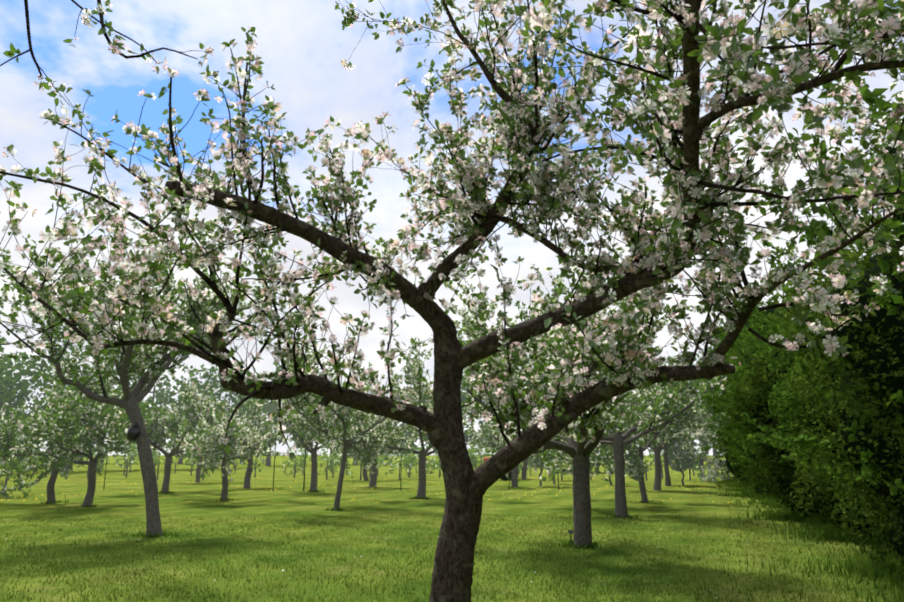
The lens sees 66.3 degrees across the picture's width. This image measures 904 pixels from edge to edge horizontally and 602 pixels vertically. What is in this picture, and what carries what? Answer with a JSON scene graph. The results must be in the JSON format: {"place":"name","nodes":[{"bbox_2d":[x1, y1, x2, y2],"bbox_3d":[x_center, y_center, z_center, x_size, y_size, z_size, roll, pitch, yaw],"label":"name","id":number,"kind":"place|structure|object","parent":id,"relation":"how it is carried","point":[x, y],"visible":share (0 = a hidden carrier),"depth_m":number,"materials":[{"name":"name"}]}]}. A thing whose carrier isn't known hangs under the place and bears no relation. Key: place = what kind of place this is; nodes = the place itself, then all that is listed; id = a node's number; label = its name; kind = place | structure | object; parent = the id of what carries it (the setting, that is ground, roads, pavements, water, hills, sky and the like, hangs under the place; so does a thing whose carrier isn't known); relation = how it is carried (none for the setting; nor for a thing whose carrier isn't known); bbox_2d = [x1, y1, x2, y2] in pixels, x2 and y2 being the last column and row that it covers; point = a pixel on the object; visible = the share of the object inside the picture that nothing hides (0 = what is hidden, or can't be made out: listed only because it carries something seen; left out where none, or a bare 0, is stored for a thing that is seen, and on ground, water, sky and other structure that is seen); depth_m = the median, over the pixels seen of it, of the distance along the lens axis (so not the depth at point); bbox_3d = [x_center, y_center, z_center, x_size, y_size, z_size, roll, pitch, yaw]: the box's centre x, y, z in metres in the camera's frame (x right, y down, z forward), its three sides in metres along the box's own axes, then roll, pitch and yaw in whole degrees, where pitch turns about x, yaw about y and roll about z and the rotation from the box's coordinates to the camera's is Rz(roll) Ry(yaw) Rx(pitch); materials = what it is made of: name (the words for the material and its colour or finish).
{"place":"outdoors","nodes":[
{"label":"outdoors","id":0,"kind":"place"},
{"bbox_2d":[0,455,903,601],"bbox_3d":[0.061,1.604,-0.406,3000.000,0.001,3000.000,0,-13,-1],"label":"ground","id":1,"kind":"structure","parent":0,"point":[281,500],"depth_m":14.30,"materials":[{"name":"green plant"}]},
{"bbox_2d":[103,435,558,490],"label":"trees","id":2,"kind":"object","parent":1,"relation":"on","point":[305,453],"visible":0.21,"depth_m":33.11,"materials":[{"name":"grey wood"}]},
{"bbox_2d":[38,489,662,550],"bbox_3d":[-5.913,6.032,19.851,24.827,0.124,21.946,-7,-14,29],"label":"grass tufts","id":3,"kind":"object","parent":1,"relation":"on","point":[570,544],"visible":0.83,"depth_m":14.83,"materials":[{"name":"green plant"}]},
{"bbox_2d":[0,187,730,547],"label":"orchard trees","id":4,"kind":"object","parent":1,"relation":"on","point":[389,428],"depth_m":20.13,"materials":[{"name":"plant"}]},
{"bbox_2d":[126,422,140,440],"bbox_3d":[-6.782,2.785,14.774,0.343,0.398,0.432,0,-13,-1],"label":"trunk bag","id":5,"kind":"object","parent":4,"relation":"on","point":[133,433],"visible":0.96,"depth_m":14.60,"materials":[{"name":"grey plastic"}]},
{"bbox_2d":[0,323,734,480],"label":"distant trees","id":6,"kind":"object","parent":1,"relation":"on","point":[8,383],"depth_m":66.68,"materials":[{"name":"plant"}]},
{"bbox_2d":[0,0,903,601],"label":"blossoming tree","id":7,"kind":"object","parent":1,"relation":"on","point":[754,114],"depth_m":4.03,"materials":[{"name":"white plant"}]},
{"bbox_2d":[263,382,277,411],"bbox_3d":[-1.115,0.588,4.288,0.085,0.204,0.124,0,-13,-1],"label":"branch label","id":8,"kind":"object","parent":7,"relation":"attached to","point":[269,407],"visible":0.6,"depth_m":4.25,"materials":[{"name":"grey plastic"}]},
{"bbox_2d":[483,457,518,480],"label":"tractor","id":9,"kind":"object","parent":1,"relation":"on","point":[504,478],"visible":0.1,"depth_m":44.66,"materials":[{"name":"red metal"}]},
{"bbox_2d":[568,530,573,542],"bbox_3d":[2.236,4.454,13.008,0.110,0.280,0.060,0,-13,-1],"label":"label stake","id":10,"kind":"object","parent":1,"relation":"on","point":[570,531],"visible":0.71,"depth_m":13.03,"materials":[{"name":"grey plastic"}]},
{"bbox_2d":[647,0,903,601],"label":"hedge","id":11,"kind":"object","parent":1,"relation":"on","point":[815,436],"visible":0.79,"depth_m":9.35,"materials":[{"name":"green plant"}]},
{"bbox_2d":[0,0,903,454],"label":"sky","id":12,"kind":"structure","parent":0,"point":[302,45],"materials":[{"name":"white"}]}
]}

